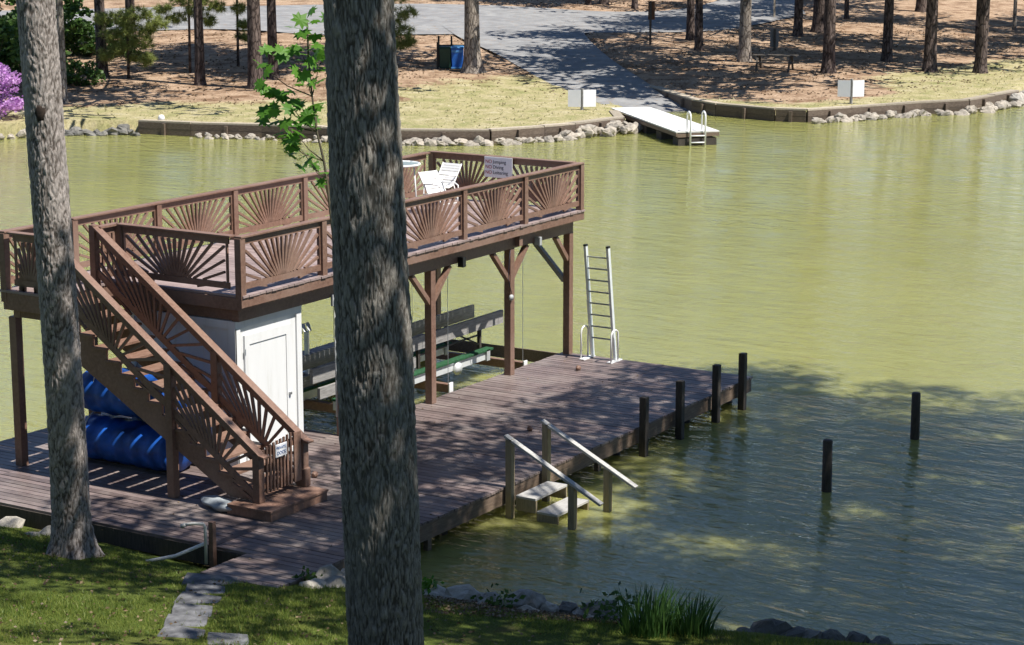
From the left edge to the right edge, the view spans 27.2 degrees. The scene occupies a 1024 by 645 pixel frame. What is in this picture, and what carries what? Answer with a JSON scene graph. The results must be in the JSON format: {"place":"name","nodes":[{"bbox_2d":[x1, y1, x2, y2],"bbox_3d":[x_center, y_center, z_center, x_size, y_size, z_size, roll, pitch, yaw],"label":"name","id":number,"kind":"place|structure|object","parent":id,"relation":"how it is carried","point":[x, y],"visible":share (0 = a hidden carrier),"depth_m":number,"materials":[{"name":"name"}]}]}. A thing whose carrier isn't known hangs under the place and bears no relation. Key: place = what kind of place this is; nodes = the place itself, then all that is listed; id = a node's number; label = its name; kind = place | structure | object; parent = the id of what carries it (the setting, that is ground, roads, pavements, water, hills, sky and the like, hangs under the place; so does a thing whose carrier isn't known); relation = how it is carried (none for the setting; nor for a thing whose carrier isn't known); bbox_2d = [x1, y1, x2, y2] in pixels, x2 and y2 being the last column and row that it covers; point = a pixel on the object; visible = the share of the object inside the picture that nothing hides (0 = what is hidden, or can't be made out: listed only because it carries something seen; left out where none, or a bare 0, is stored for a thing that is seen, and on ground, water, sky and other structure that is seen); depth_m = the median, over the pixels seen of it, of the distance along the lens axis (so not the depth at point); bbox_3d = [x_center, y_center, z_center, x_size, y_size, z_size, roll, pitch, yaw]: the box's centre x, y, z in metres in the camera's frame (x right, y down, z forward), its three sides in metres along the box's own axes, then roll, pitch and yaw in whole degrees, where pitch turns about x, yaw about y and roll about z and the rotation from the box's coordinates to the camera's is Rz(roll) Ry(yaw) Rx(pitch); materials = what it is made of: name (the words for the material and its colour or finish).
{"place":"outdoors","nodes":[
{"label":"outdoors","id":0,"kind":"place"},
{"bbox_2d":[0,0,805,33],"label":"road","id":1,"kind":"structure","parent":0,"point":[717,15],"depth_m":128.57,"materials":[{"name":"asphalt"}]},
{"bbox_2d":[0,106,1023,644],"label":"lake water","id":2,"kind":"structure","parent":0,"point":[848,288],"depth_m":46.39,"materials":[{"name":"liquid"}]},
{"bbox_2d":[0,334,752,587],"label":"dock","id":3,"kind":"object","parent":2,"relation":"in","point":[591,411],"visible":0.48,"depth_m":34.57,"materials":[{"name":"wood"}]},
{"bbox_2d":[85,411,191,471],"bbox_3d":[-6.175,1.943,34.648,2.130,0.805,0.948,7,14,31],"label":"rolled float mat","id":4,"kind":"object","parent":3,"relation":"on","point":[128,441],"visible":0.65,"depth_m":34.29,"materials":[{"name":"blue plastic"}]},
{"bbox_2d":[83,368,186,418],"bbox_3d":[-6.147,1.160,34.708,2.050,0.854,1.023,7,14,31],"label":"rolled float mat","id":5,"kind":"object","parent":4,"relation":"on","point":[99,396],"visible":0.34,"depth_m":34.53,"materials":[{"name":"blue plastic"}]},
{"bbox_2d":[74,224,328,521],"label":"staircase","id":6,"kind":"structure","parent":3,"relation":"on","point":[111,323],"depth_m":32.90,"materials":[{"name":"brown wood"}]},
{"bbox_2d":[261,431,301,492],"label":"stair gate","id":7,"kind":"structure","parent":6,"relation":"attached to","point":[296,474],"depth_m":32.30,"materials":[{"name":"brown wood"}]},
{"bbox_2d":[275,441,286,457],"bbox_3d":[-3.504,1.931,32.142,0.020,0.200,0.280,7,14,31],"label":"gate sign","id":8,"kind":"object","parent":7,"relation":"attached to","point":[280,449],"visible":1,"depth_m":32.13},
{"bbox_2d":[129,306,303,465],"bbox_3d":[-4.892,0.946,35.231,2.300,2.486,1.735,7,14,31],"label":"storage room","id":9,"kind":"object","parent":3,"relation":"on","point":[263,353],"visible":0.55,"depth_m":34.52,"materials":[{"name":"white paint"}]},
{"bbox_2d":[243,323,292,460],"bbox_3d":[-3.969,1.133,34.639,0.081,2.080,1.215,7,14,31],"label":"door","id":10,"kind":"structure","parent":9,"relation":"in","point":[267,352],"depth_m":34.69,"materials":[{"name":"white paint"}]},
{"bbox_2d":[200,495,232,511],"bbox_3d":[-4.455,2.746,32.187,0.820,0.178,0.417,7,14,31],"label":"cloth bundle","id":11,"kind":"object","parent":3,"relation":"on","point":[217,503],"visible":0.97,"depth_m":32.08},
{"bbox_2d":[0,151,584,465],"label":"deck","id":12,"kind":"structure","parent":3,"relation":"on","point":[254,273],"depth_m":37.71,"materials":[{"name":"brown wood"}]},
{"bbox_2d":[403,160,420,213],"bbox_3d":[-2.226,-2.636,41.716,0.864,1.023,0.864,7,14,31],"label":"bar table","id":13,"kind":"object","parent":12,"relation":"on","point":[407,164],"visible":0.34,"depth_m":41.71,"materials":[{"name":"white plastic"}]},
{"bbox_2d":[302,277,526,413],"bbox_3d":[-2.443,0.014,40.086,2.770,2.635,6.450,7,14,31],"label":"lift","id":14,"kind":"object","parent":12,"relation":"hanging from","point":[319,382],"visible":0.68,"depth_m":40.65,"materials":[{"name":"grey metal"}]},
{"bbox_2d":[418,170,458,212],"bbox_3d":[-1.439,-2.557,41.849,0.494,0.826,0.730,-11,16,-42],"label":"sling chair","id":15,"kind":"object","parent":12,"relation":"on","point":[429,185],"visible":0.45,"depth_m":41.92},
{"bbox_2d":[423,162,461,194],"bbox_3d":[-1.422,-2.805,43.061,0.494,0.826,0.730,8,14,35],"label":"sling chair","id":16,"kind":"object","parent":12,"relation":"on","point":[450,172],"visible":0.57,"depth_m":43.14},
{"bbox_2d":[484,156,511,177],"bbox_3d":[-0.279,-3.161,43.184,0.670,0.420,0.018,7,14,31],"label":"warning sign","id":17,"kind":"object","parent":12,"relation":"attached to","point":[497,167],"visible":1,"depth_m":43.18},
{"bbox_2d":[302,322,311,374],"bbox_3d":[-4.101,0.548,40.860,0.184,1.007,0.714,7,14,31],"label":"post","id":18,"kind":"object","parent":3,"relation":"on","point":[306,344],"visible":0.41,"depth_m":40.99,"materials":[{"name":"metal"}]},
{"bbox_2d":[579,244,622,363],"bbox_3d":[1.756,-0.387,42.161,0.790,2.309,0.460,7,14,31],"label":"swim ladder","id":19,"kind":"object","parent":3,"relation":"on","point":[614,351],"visible":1,"depth_m":42.22,"materials":[{"name":"metal"}]},
{"bbox_2d":[505,589,546,609],"bbox_3d":[0.196,3.843,29.084,0.717,0.365,0.434,4,12,19],"label":"shore rock","id":20,"kind":"object","parent":2,"relation":"in","point":[534,599],"visible":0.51,"depth_m":28.92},
{"bbox_2d":[540,601,559,613],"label":"shore rock","id":21,"kind":"object","parent":2,"relation":"in","point":[549,606],"visible":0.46,"depth_m":28.61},
{"bbox_2d":[503,419,637,529],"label":"water steps","id":22,"kind":"structure","parent":2,"relation":"in","point":[547,489],"depth_m":33.42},
{"bbox_2d":[579,125,593,137],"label":"rock","id":23,"kind":"object","parent":2,"relation":"on","point":[588,131],"visible":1,"depth_m":84.41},
{"bbox_2d":[639,396,648,456],"bbox_3d":[2.307,2.649,37.180,0.130,2.770,0.130,7,14,31],"label":"mooring post","id":24,"kind":"object","parent":2,"relation":"in","point":[643,424],"visible":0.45,"depth_m":36.96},
{"bbox_2d":[611,107,718,145],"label":"floating pier","id":25,"kind":"structure","parent":2,"relation":"on","point":[679,131],"depth_m":84.01,"materials":[{"name":"concrete"}]},
{"bbox_2d":[675,380,684,439],"bbox_3d":[3.031,2.407,38.336,0.140,2.781,0.140,7,14,31],"label":"mooring post","id":26,"kind":"object","parent":2,"relation":"in","point":[680,410],"visible":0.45,"depth_m":38.12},
{"bbox_2d":[711,364,720,422],"bbox_3d":[3.796,2.152,39.528,0.140,2.801,0.140,7,14,31],"label":"mooring post","id":27,"kind":"object","parent":2,"relation":"in","point":[716,392],"visible":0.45,"depth_m":39.30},
{"bbox_2d":[738,352,746,409],"bbox_3d":[4.392,1.954,40.493,0.142,2.801,0.142,7,14,31],"label":"mooring post","id":28,"kind":"object","parent":2,"relation":"in","point":[742,380],"visible":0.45,"depth_m":40.28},
{"bbox_2d":[821,439,832,492],"bbox_3d":[5.188,3.287,35.041,0.170,2.780,0.174,7,14,31],"label":"wooden pile","id":29,"kind":"object","parent":2,"relation":"in","point":[827,466],"visible":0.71,"depth_m":34.79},
{"bbox_2d":[910,392,920,439],"bbox_3d":[7.277,2.614,38.373,0.170,2.760,0.174,7,14,31],"label":"wooden pile","id":30,"kind":"object","parent":2,"relation":"in","point":[915,417],"visible":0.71,"depth_m":38.13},
{"bbox_2d":[0,0,1023,644],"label":"ground","id":31,"kind":"structure","parent":0,"point":[958,16],"depth_m":97.70,"materials":[{"name":"green plant"}]},
{"bbox_2d":[0,16,20,76],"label":"leafy shrub","id":32,"kind":"object","parent":31,"relation":"on","point":[10,58],"visible":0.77,"depth_m":93.56,"materials":[{"name":"green plant"}]},
{"bbox_2d":[0,62,23,118],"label":"azalea bush","id":33,"kind":"object","parent":31,"relation":"on","point":[10,104],"visible":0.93,"depth_m":86.01,"materials":[{"name":"purple plant"}]},
{"bbox_2d":[0,516,24,527],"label":"shore rock","id":34,"kind":"object","parent":31,"relation":"on","point":[13,521],"visible":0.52,"depth_m":31.95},
{"bbox_2d":[0,7,75,84],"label":"leafy shrub","id":35,"kind":"object","parent":31,"relation":"on","point":[12,17],"visible":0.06,"depth_m":98.20,"materials":[{"name":"green plant"}]},
{"bbox_2d":[4,0,94,48],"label":"leafy shrub","id":36,"kind":"object","parent":31,"relation":"on","point":[65,2],"visible":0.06,"depth_m":109.82,"materials":[{"name":"green plant"}]},
{"bbox_2d":[16,0,104,559],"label":"poplar tree","id":37,"kind":"object","parent":31,"relation":"on","point":[72,535],"visible":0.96,"depth_m":29.12,"materials":[{"name":"grey plant"}]},
{"bbox_2d":[56,0,68,102],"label":"pine tree","id":38,"kind":"object","parent":31,"relation":"on","point":[60,26],"visible":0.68,"depth_m":91.04,"materials":[{"name":"brown plant"}]},
{"bbox_2d":[66,59,105,85],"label":"leafy shrub","id":39,"kind":"object","parent":31,"relation":"on","point":[75,79],"visible":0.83,"depth_m":96.42,"materials":[{"name":"green plant"}]},
{"bbox_2d":[56,1,139,58],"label":"leafy shrub","id":40,"kind":"object","parent":31,"relation":"on","point":[78,29],"visible":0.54,"depth_m":105.97,"materials":[{"name":"green plant"}]},
{"bbox_2d":[94,0,108,76],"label":"pine tree","id":41,"kind":"object","parent":31,"relation":"on","point":[99,6],"visible":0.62,"depth_m":99.17,"materials":[{"name":"brown plant"}]},
{"bbox_2d":[89,0,171,77],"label":"young pine","id":42,"kind":"object","parent":31,"relation":"on","point":[127,28],"visible":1,"depth_m":98.35,"materials":[{"name":"green plant"}]},
{"bbox_2d":[157,624,204,638],"bbox_3d":[-3.947,3.744,25.258,0.517,0.085,0.448,7,12,5],"label":"stepping stone","id":43,"kind":"object","parent":31,"relation":"on","point":[175,631],"visible":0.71,"depth_m":25.28,"materials":[{"name":"stone"}]},
{"bbox_2d":[146,521,216,567],"bbox_3d":[-4.729,3.243,30.215,1.012,0.804,0.173,-3,12,-13],"label":"water standpipe","id":44,"kind":"object","parent":31,"relation":"on","point":[212,544],"visible":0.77,"depth_m":30.20,"materials":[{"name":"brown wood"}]},
{"bbox_2d":[163,614,207,626],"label":"stepping stone","id":45,"kind":"object","parent":31,"relation":"on","point":[192,621],"visible":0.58,"depth_m":25.99,"materials":[{"name":"stone"}]},
{"bbox_2d":[150,0,229,72],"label":"young pine","id":46,"kind":"object","parent":31,"relation":"on","point":[208,19],"visible":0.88,"depth_m":100.15,"materials":[{"name":"green plant"}]},
{"bbox_2d":[171,603,212,616],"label":"stepping stone","id":47,"kind":"object","parent":31,"relation":"on","point":[183,609],"visible":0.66,"depth_m":26.68,"materials":[{"name":"stone"}]},
{"bbox_2d":[174,591,221,603],"bbox_3d":[-4.069,3.621,27.390,0.541,0.085,0.465,7,12,6],"label":"stepping stone","id":48,"kind":"object","parent":31,"relation":"on","point":[190,598],"visible":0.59,"depth_m":27.42,"materials":[{"name":"stone"}]},
{"bbox_2d":[193,0,206,85],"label":"pine tree","id":49,"kind":"object","parent":31,"relation":"on","point":[200,78],"visible":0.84,"depth_m":96.38,"materials":[{"name":"brown plant"}]},
{"bbox_2d":[185,583,224,593],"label":"stepping stone","id":50,"kind":"object","parent":31,"relation":"on","point":[202,588],"visible":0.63,"depth_m":28.11,"materials":[{"name":"stone"}]},
{"bbox_2d":[182,572,241,584],"bbox_3d":[-4.067,3.546,28.792,0.800,0.085,0.488,6,12,-1],"label":"stepping stone","id":51,"kind":"object","parent":31,"relation":"on","point":[196,578],"visible":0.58,"depth_m":28.82,"materials":[{"name":"stone"}]},
{"bbox_2d":[207,632,248,644],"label":"stepping stone","id":52,"kind":"object","parent":31,"relation":"on","point":[221,636],"visible":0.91,"depth_m":25.05,"materials":[{"name":"stone"}]},
{"bbox_2d":[228,0,246,65],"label":"young pine","id":53,"kind":"object","parent":31,"relation":"on","point":[237,8],"visible":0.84,"depth_m":102.47,"materials":[{"name":"green plant"}]},
{"bbox_2d":[246,0,263,89],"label":"pine tree","id":54,"kind":"object","parent":31,"relation":"on","point":[253,31],"visible":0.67,"depth_m":95.00,"materials":[{"name":"brown plant"}]},
{"bbox_2d":[267,0,279,78],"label":"pine tree","id":55,"kind":"object","parent":31,"relation":"on","point":[271,26],"visible":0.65,"depth_m":98.55,"materials":[{"name":"brown plant"}]},
{"bbox_2d":[253,6,331,232],"bbox_3d":[-1.428,0.663,16.320,1.368,6.164,0.643,10,15,40],"label":"maple sapling","id":56,"kind":"object","parent":31,"relation":"on","point":[266,112],"visible":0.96,"depth_m":15.99,"materials":[{"name":"green plant"}]},
{"bbox_2d":[292,566,324,580],"bbox_3d":[-2.804,3.472,29.045,0.388,0.299,0.362,7,14,31],"label":"shrub","id":57,"kind":"object","parent":31,"relation":"on","point":[308,577],"visible":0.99,"depth_m":29.02,"materials":[{"name":"green plant"}]},
{"bbox_2d":[0,535,619,644],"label":"leaf litter","id":58,"kind":"object","parent":31,"relation":"on","point":[513,608],"visible":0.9,"depth_m":27.73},
{"bbox_2d":[299,578,325,588],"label":"shore rock","id":59,"kind":"object","parent":31,"relation":"on","point":[315,581],"visible":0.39,"depth_m":28.79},
{"bbox_2d":[310,564,344,580],"bbox_3d":[-2.581,3.618,29.203,0.807,0.552,0.420,-28,27,-28],"label":"shore rock","id":60,"kind":"object","parent":31,"relation":"on","point":[330,569],"visible":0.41,"depth_m":29.10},
{"bbox_2d":[324,575,345,587],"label":"shore rock","id":61,"kind":"object","parent":31,"relation":"on","point":[335,580],"visible":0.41,"depth_m":28.95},
{"bbox_2d":[323,0,423,644],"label":"oak tree","id":62,"kind":"object","parent":31,"relation":"on","point":[375,379],"visible":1,"depth_m":14.13,"materials":[{"name":"plant"}]},
{"bbox_2d":[138,110,624,143],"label":"timber bulkhead","id":63,"kind":"object","parent":31,"relation":"on","point":[175,127],"visible":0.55,"depth_m":84.19,"materials":[{"name":"wood"}]},
{"bbox_2d":[394,0,419,51],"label":"young pine","id":64,"kind":"object","parent":31,"relation":"on","point":[409,39],"visible":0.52,"depth_m":104.95,"materials":[{"name":"green plant"}]},
{"bbox_2d":[422,575,444,593],"bbox_3d":[-1.179,3.623,29.135,0.438,0.274,0.484,7,14,31],"label":"shrub","id":65,"kind":"object","parent":31,"relation":"on","point":[427,582],"visible":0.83,"depth_m":29.11,"materials":[{"name":"green plant"}]},
{"bbox_2d":[424,584,445,597],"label":"shore rock","id":66,"kind":"object","parent":31,"relation":"on","point":[439,590],"visible":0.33,"depth_m":29.04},
{"bbox_2d":[0,524,889,644],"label":"grass","id":67,"kind":"structure","parent":31,"relation":"on","point":[283,595],"depth_m":26.87,"materials":[{"name":"plant"}]},
{"bbox_2d":[439,46,450,67],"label":"waste bin","id":68,"kind":"object","parent":31,"relation":"on","point":[445,55],"visible":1,"depth_m":104.25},
{"bbox_2d":[437,36,463,68],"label":"bin enclosure","id":69,"kind":"object","parent":31,"relation":"on","point":[438,57],"visible":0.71,"depth_m":104.88,"materials":[{"name":"black metal"}]},
{"bbox_2d":[451,46,463,67],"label":"waste bin","id":70,"kind":"object","parent":31,"relation":"on","point":[457,55],"visible":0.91,"depth_m":104.25,"materials":[{"name":"blue plastic"}]},
{"bbox_2d":[443,584,483,601],"bbox_3d":[-0.607,3.840,29.166,0.921,0.472,0.460,-6,13,-28],"label":"shore rock","id":71,"kind":"object","parent":31,"relation":"on","point":[465,592],"visible":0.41,"depth_m":28.98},
{"bbox_2d":[460,0,486,73],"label":"pine tree","id":72,"kind":"object","parent":31,"relation":"on","point":[472,62],"visible":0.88,"depth_m":102.77,"materials":[{"name":"brown plant"}]},
{"bbox_2d":[476,592,505,605],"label":"shore rock","id":73,"kind":"object","parent":31,"relation":"on","point":[485,595],"visible":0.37,"depth_m":28.92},
{"bbox_2d":[470,583,525,608],"bbox_3d":[-0.153,3.734,28.524,0.676,0.431,0.715,7,14,31],"label":"shrub","id":74,"kind":"object","parent":31,"relation":"on","point":[506,595],"visible":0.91,"depth_m":28.49,"materials":[{"name":"green plant"}]},
{"bbox_2d":[0,0,1023,109],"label":"leaf litter","id":75,"kind":"object","parent":31,"relation":"on","point":[667,2],"visible":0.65,"depth_m":106.96,"materials":[{"name":"plant"}]},
{"bbox_2d":[1,65,1023,127],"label":"grass tufts","id":76,"kind":"object","parent":31,"relation":"on","point":[506,97],"visible":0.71,"depth_m":90.38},
{"bbox_2d":[443,23,688,111],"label":"boat ramp","id":77,"kind":"object","parent":31,"relation":"on","point":[569,56],"visible":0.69,"depth_m":108.03,"materials":[{"name":"concrete"}]},
{"bbox_2d":[558,601,578,615],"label":"shore rock","id":78,"kind":"object","parent":31,"relation":"on","point":[566,607],"visible":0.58,"depth_m":28.64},
{"bbox_2d":[568,88,595,109],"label":"white sign","id":79,"kind":"object","parent":31,"relation":"on","point":[581,98],"visible":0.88,"depth_m":89.66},
{"bbox_2d":[580,600,621,618],"bbox_3d":[1.195,3.958,28.552,0.613,0.437,0.726,4,5,-43],"label":"shore rock","id":80,"kind":"object","parent":31,"relation":"on","point":[591,610],"visible":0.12,"depth_m":28.37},
{"bbox_2d":[580,581,652,622],"bbox_3d":[1.433,3.736,27.843,1.120,0.686,1.087,1,12,6],"label":"shrub","id":81,"kind":"object","parent":31,"relation":"on","point":[607,606],"visible":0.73,"depth_m":27.76,"materials":[{"name":"green plant"}]},
{"bbox_2d":[648,1,654,44],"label":"post board","id":82,"kind":"object","parent":31,"relation":"on","point":[651,10],"visible":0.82,"depth_m":114.62,"materials":[{"name":"brown wood"}]},
{"bbox_2d":[608,580,699,638],"bbox_3d":[1.752,3.674,26.942,1.157,0.664,1.195,7,14,31],"label":"reed clump","id":83,"kind":"object","parent":31,"relation":"on","point":[654,622],"visible":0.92,"depth_m":26.81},
{"bbox_2d":[685,0,694,39],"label":"pine tree","id":84,"kind":"object","parent":31,"relation":"on","point":[690,27],"visible":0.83,"depth_m":118.35,"materials":[{"name":"brown plant"}]},
{"bbox_2d":[665,589,723,638],"bbox_3d":[2.304,3.737,26.903,0.817,0.587,0.833,1,12,4],"label":"reed clump","id":85,"kind":"object","parent":31,"relation":"on","point":[692,625],"visible":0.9,"depth_m":26.85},
{"bbox_2d":[694,0,703,50],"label":"pine tree","id":86,"kind":"object","parent":31,"relation":"on","point":[698,44],"visible":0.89,"depth_m":112.49,"materials":[{"name":"brown plant"}]},
{"bbox_2d":[736,0,752,62],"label":"pine tree","id":87,"kind":"object","parent":31,"relation":"on","point":[744,50],"visible":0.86,"depth_m":107.65,"materials":[{"name":"brown plant"}]},
{"bbox_2d":[750,618,792,634],"bbox_3d":[3.432,4.112,27.995,0.605,0.411,0.418,-11,2,13],"label":"shore rock","id":88,"kind":"object","parent":31,"relation":"on","point":[772,625],"visible":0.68,"depth_m":27.87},
{"bbox_2d":[749,54,799,71],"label":"picnic table","id":89,"kind":"object","parent":31,"relation":"on","point":[791,61],"visible":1,"depth_m":104.16,"materials":[{"name":"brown wood"}]},
{"bbox_2d":[770,29,778,50],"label":"post board","id":90,"kind":"object","parent":31,"relation":"on","point":[774,38],"visible":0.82,"depth_m":114.51,"materials":[{"name":"grey wood"}]},
{"bbox_2d":[780,626,805,636],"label":"shore rock","id":91,"kind":"object","parent":31,"relation":"on","point":[797,631],"visible":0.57,"depth_m":27.75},
{"bbox_2d":[792,0,803,36],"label":"pine tree","id":92,"kind":"object","parent":31,"relation":"on","point":[798,22],"visible":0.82,"depth_m":123.15,"materials":[{"name":"brown plant"}]},
{"bbox_2d":[801,628,821,638],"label":"shore rock","id":93,"kind":"object","parent":31,"relation":"on","point":[809,633],"visible":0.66,"depth_m":27.68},
{"bbox_2d":[810,0,824,32],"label":"pine tree","id":94,"kind":"object","parent":31,"relation":"on","point":[817,26],"visible":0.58,"depth_m":126.04,"materials":[{"name":"brown plant"}]},
{"bbox_2d":[820,0,836,73],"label":"pine tree","id":95,"kind":"object","parent":31,"relation":"on","point":[828,64],"visible":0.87,"depth_m":103.73,"materials":[{"name":"brown plant"}]},
{"bbox_2d":[648,85,1018,121],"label":"timber bulkhead","id":96,"kind":"object","parent":31,"relation":"on","point":[731,110],"visible":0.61,"depth_m":92.26,"materials":[{"name":"wood"}]},
{"bbox_2d":[822,628,845,640],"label":"shore rock","id":97,"kind":"object","parent":31,"relation":"on","point":[831,634],"visible":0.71,"depth_m":27.65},
{"bbox_2d":[843,0,848,18],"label":"pine tree","id":98,"kind":"object","parent":31,"relation":"on","point":[846,9],"visible":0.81,"depth_m":135.41,"materials":[{"name":"brown plant"}]},
{"bbox_2d":[837,79,864,103],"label":"white sign","id":99,"kind":"object","parent":31,"relation":"on","point":[851,88],"visible":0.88,"depth_m":92.27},
{"bbox_2d":[845,631,869,642],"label":"shore rock","id":100,"kind":"object","parent":31,"relation":"on","point":[854,636],"visible":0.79,"depth_m":27.52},
{"bbox_2d":[869,636,891,643],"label":"shore rock","id":101,"kind":"object","parent":31,"relation":"on","point":[880,640],"visible":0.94,"depth_m":27.44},
{"bbox_2d":[880,0,893,61],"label":"pine tree","id":102,"kind":"object","parent":31,"relation":"on","point":[887,49],"visible":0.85,"depth_m":111.22,"materials":[{"name":"brown plant"}]},
{"bbox_2d":[914,0,926,11],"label":"pine tree","id":103,"kind":"object","parent":31,"relation":"on","point":[921,6],"visible":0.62,"depth_m":142.12,"materials":[{"name":"brown plant"}]},
{"bbox_2d":[921,0,938,71],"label":"pine tree","id":104,"kind":"object","parent":31,"relation":"on","point":[930,56],"visible":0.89,"depth_m":106.74,"materials":[{"name":"brown plant"}]},
{"bbox_2d":[973,0,979,52],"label":"pine tree","id":105,"kind":"object","parent":31,"relation":"on","point":[977,12],"visible":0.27,"depth_m":118.00,"materials":[{"name":"brown plant"}]},
{"bbox_2d":[972,0,989,73],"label":"pine tree","id":106,"kind":"object","parent":31,"relation":"on","point":[980,63],"visible":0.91,"depth_m":106.69,"materials":[{"name":"brown plant"}]},
{"bbox_2d":[1012,0,1016,29],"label":"pine tree","id":107,"kind":"object","parent":31,"relation":"on","point":[1014,27],"visible":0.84,"depth_m":132.16,"materials":[{"name":"brown plant"}]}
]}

